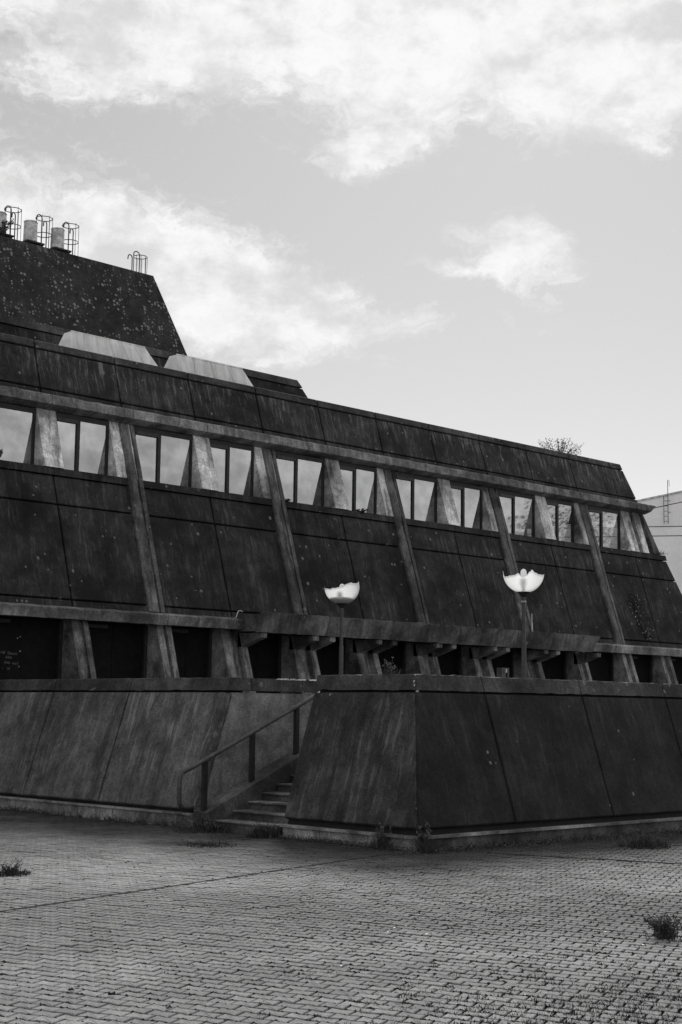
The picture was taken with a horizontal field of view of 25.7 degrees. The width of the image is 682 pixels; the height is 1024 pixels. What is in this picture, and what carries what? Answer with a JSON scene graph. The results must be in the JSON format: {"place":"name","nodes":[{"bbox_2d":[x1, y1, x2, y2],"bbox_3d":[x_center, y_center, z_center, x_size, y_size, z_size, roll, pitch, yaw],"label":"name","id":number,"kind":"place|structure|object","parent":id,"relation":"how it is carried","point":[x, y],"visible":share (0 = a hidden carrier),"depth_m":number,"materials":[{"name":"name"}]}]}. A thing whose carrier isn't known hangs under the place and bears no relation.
{"place":"outdoors","nodes":[
{"label":"outdoors","id":0,"kind":"place"},
{"bbox_2d":[0,314,681,693],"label":"institute building","id":1,"kind":"structure","parent":0,"point":[154,522],"depth_m":35.34,"materials":[{"name":"concrete"}]},
{"bbox_2d":[0,402,35,464],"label":"window","id":2,"kind":"structure","parent":1,"relation":"in","point":[18,411],"depth_m":31.01,"materials":[{"name":"glass"}]},
{"bbox_2d":[56,412,108,474],"bbox_3d":[-5.559,-1.429,32.006,1.392,1.225,0.110,8,-11,-44],"label":"window","id":3,"kind":"structure","parent":1,"relation":"in","point":[63,419],"depth_m":31.96,"materials":[{"name":"glass"}]},
{"bbox_2d":[0,205,186,355],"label":"tower block","id":4,"kind":"structure","parent":1,"relation":"on","point":[56,284],"depth_m":53.42,"materials":[{"name":"concrete"}]},
{"bbox_2d":[0,219,13,235],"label":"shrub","id":5,"kind":"object","parent":4,"relation":"on","point":[3,229],"visible":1,"depth_m":51.88,"materials":[{"name":"black plant"}]},
{"bbox_2d":[134,426,192,486],"bbox_3d":[-4.003,-1.207,33.531,1.652,1.225,0.110,8,-11,-44],"label":"window","id":6,"kind":"structure","parent":1,"relation":"in","point":[185,455],"depth_m":33.50,"materials":[{"name":"glass"}]},
{"bbox_2d":[209,439,253,495],"bbox_3d":[-2.581,-1.004,34.924,1.392,1.225,0.110,8,-11,-44],"label":"window","id":7,"kind":"structure","parent":1,"relation":"in","point":[223,462],"depth_m":34.99,"materials":[{"name":"glass"}]},
{"bbox_2d":[275,451,324,505],"bbox_3d":[-1.025,-0.782,36.449,1.652,1.225,0.110,8,-11,-44],"label":"window","id":8,"kind":"structure","parent":1,"relation":"in","point":[289,476],"depth_m":36.35,"materials":[{"name":"glass"}]},
{"bbox_2d":[339,462,376,513],"bbox_3d":[0.396,-0.579,37.841,1.392,1.225,0.110,8,-11,-44],"label":"window","id":9,"kind":"structure","parent":1,"relation":"in","point":[372,501],"depth_m":37.97,"materials":[{"name":"glass"}]},
{"bbox_2d":[355,508,367,512],"bbox_3d":[0.511,-0.021,37.337,0.328,0.162,0.234,1,-8,1],"label":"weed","id":10,"kind":"object","parent":1,"relation":"on","point":[363,510],"visible":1,"depth_m":37.28,"materials":[{"name":"black plant"}]},
{"bbox_2d":[395,472,436,522],"bbox_3d":[1.952,-0.357,39.366,1.652,1.225,0.110,8,-11,-44],"label":"window","id":11,"kind":"structure","parent":1,"relation":"in","point":[428,481],"depth_m":39.44,"materials":[{"name":"glass"}]},
{"bbox_2d":[449,481,481,528],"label":"window","id":12,"kind":"structure","parent":1,"relation":"in","point":[455,485],"depth_m":40.77,"materials":[{"name":"glass"}]},
{"bbox_2d":[498,490,534,536],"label":"window","id":13,"kind":"structure","parent":1,"relation":"in","point":[515,515],"depth_m":42.31,"materials":[{"name":"glass"}]},
{"bbox_2d":[507,525,526,534],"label":"end window","id":14,"kind":"structure","parent":1,"relation":"in","point":[517,526],"depth_m":49.71,"materials":[{"name":"glass"}]},
{"bbox_2d":[526,520,570,528],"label":"end window","id":15,"kind":"structure","parent":1,"relation":"in","point":[567,522],"depth_m":48.49,"materials":[{"name":"glass"}]},
{"bbox_2d":[545,498,573,542],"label":"window","id":16,"kind":"structure","parent":1,"relation":"in","point":[558,529],"depth_m":43.71,"materials":[{"name":"glass"}]},
{"bbox_2d":[538,438,584,454],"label":"shrub","id":17,"kind":"object","parent":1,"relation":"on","point":[563,447],"visible":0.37,"depth_m":47.55,"materials":[{"name":"grey plant"}]},
{"bbox_2d":[587,505,620,548],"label":"window","id":18,"kind":"structure","parent":1,"relation":"in","point":[594,510],"depth_m":45.15,"materials":[{"name":"glass"}]},
{"bbox_2d":[591,516,616,521],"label":"end window","id":19,"kind":"structure","parent":1,"relation":"in","point":[609,518],"depth_m":47.28,"materials":[{"name":"glass"}]},
{"bbox_2d":[624,592,658,640],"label":"creeper","id":20,"kind":"object","parent":1,"relation":"attached to","point":[647,633],"visible":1,"depth_m":44.35,"materials":[{"name":"black plant"}]},
{"bbox_2d":[0,809,681,1023],"bbox_3d":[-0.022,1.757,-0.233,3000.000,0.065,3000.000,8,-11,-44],"label":"ground","id":21,"kind":"structure","parent":0,"point":[113,843],"depth_m":12.18,"materials":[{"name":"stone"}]},
{"bbox_2d":[0,858,30,876],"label":"weed","id":22,"kind":"object","parent":21,"relation":"on","point":[13,871],"visible":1,"depth_m":15.67,"materials":[{"name":"black plant"}]},
{"bbox_2d":[0,677,325,828],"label":"terrace wall","id":23,"kind":"structure","parent":21,"relation":"on","point":[129,748],"depth_m":23.76,"materials":[{"name":"concrete"}]},
{"bbox_2d":[172,815,236,833],"bbox_3d":[-1.962,4.490,21.601,0.997,0.256,0.955,8,-11,-44],"label":"weed","id":24,"kind":"object","parent":21,"relation":"on","point":[202,826],"visible":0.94,"depth_m":21.49,"materials":[{"name":"black plant"}]},
{"bbox_2d":[177,837,236,847],"bbox_3d":[-1.745,4.283,19.393,0.775,0.120,0.822,8,-11,-44],"label":"weed","id":25,"kind":"object","parent":21,"relation":"on","point":[204,844],"visible":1,"depth_m":19.34,"materials":[{"name":"black plant"}]},
{"bbox_2d":[193,745,301,833],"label":"stairs","id":26,"kind":"structure","parent":21,"relation":"on","point":[263,795],"depth_m":22.07,"materials":[{"name":"concrete"}]},
{"bbox_2d":[177,694,313,811],"bbox_3d":[-1.303,3.610,22.513,2.917,1.867,0.084,8,-11,-44],"label":"handrail","id":27,"kind":"object","parent":26,"relation":"attached to","point":[251,735],"visible":0.79,"depth_m":22.41,"materials":[{"name":"metal"}]},
{"bbox_2d":[246,817,285,838],"bbox_3d":[-1.033,4.365,20.758,0.622,0.307,0.627,8,-11,-44],"label":"weed","id":28,"kind":"object","parent":21,"relation":"on","point":[259,832],"visible":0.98,"depth_m":20.63,"materials":[{"name":"black plant"}]},
{"bbox_2d":[0,853,681,912],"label":"moss seam","id":29,"kind":"object","parent":21,"relation":"on","point":[3,911],"visible":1,"depth_m":15.85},
{"bbox_2d":[1,806,681,857],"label":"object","id":30,"kind":"object","parent":21,"relation":"on","point":[548,841],"depth_m":20.24,"materials":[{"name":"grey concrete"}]},
{"bbox_2d":[369,822,393,849],"bbox_3d":[0.518,4.155,19.250,0.390,0.360,0.435,3,-8,-18],"label":"weed","id":31,"kind":"object","parent":21,"relation":"on","point":[381,841],"visible":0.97,"depth_m":19.17,"materials":[{"name":"black plant"}]},
{"bbox_2d":[411,822,438,853],"bbox_3d":[1.018,4.074,18.737,0.431,0.399,0.481,8,-11,-44],"label":"weed","id":32,"kind":"object","parent":21,"relation":"on","point":[423,843],"visible":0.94,"depth_m":18.75,"materials":[{"name":"black plant"}]},
{"bbox_2d":[280,674,681,850],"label":"terrace wall","id":33,"kind":"structure","parent":21,"relation":"on","point":[456,760],"depth_m":20.68,"materials":[{"name":"concrete"}]},
{"bbox_2d":[381,659,402,673],"bbox_3d":[0.685,2.113,20.566,0.324,0.261,0.355,8,-11,-44],"label":"dry plant","id":34,"kind":"object","parent":33,"relation":"on","point":[390,671],"visible":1,"depth_m":20.55,"materials":[{"name":"grey plant"}]},
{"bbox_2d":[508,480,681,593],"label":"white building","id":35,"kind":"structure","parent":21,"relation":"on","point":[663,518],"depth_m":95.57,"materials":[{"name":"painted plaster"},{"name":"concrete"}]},
{"bbox_2d":[616,826,673,849],"bbox_3d":[4.026,4.336,19.939,0.821,0.275,0.759,8,-11,-44],"label":"weed","id":36,"kind":"object","parent":21,"relation":"on","point":[645,841],"visible":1,"depth_m":19.89,"materials":[{"name":"black plant"}]},
{"bbox_2d":[643,911,681,941],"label":"weed","id":37,"kind":"object","parent":21,"relation":"on","point":[666,929],"visible":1,"depth_m":11.80,"materials":[{"name":"black plant"}]},
{"bbox_2d":[0,0,681,499],"label":"sky","id":38,"kind":"structure","parent":0,"point":[462,215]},
{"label":"terrace floor","id":39,"kind":"structure","parent":0,"visible":0},
{"bbox_2d":[325,583,358,674],"bbox_3d":[0.005,2.471,26.065,0.605,2.552,0.607,8,-11,-44],"label":"lamp post","id":40,"kind":"object","parent":39,"relation":"on","point":[341,596],"visible":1,"depth_m":26.02,"materials":[{"name":"metal"}]},
{"bbox_2d":[497,668,508,677],"bbox_3d":[3.379,3.866,31.248,0.240,1.225,0.140,8,-11,-44],"label":"bollard","id":41,"kind":"object","parent":39,"relation":"on","point":[502,672],"visible":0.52,"depth_m":31.25,"materials":[{"name":"metal"}]},
{"bbox_2d":[503,569,543,677],"bbox_3d":[2.795,2.113,22.880,0.619,2.495,0.619,8,-11,-44],"label":"lamp post","id":42,"kind":"object","parent":39,"relation":"on","point":[524,584],"visible":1,"depth_m":22.84,"materials":[{"name":"metal"}]}
]}

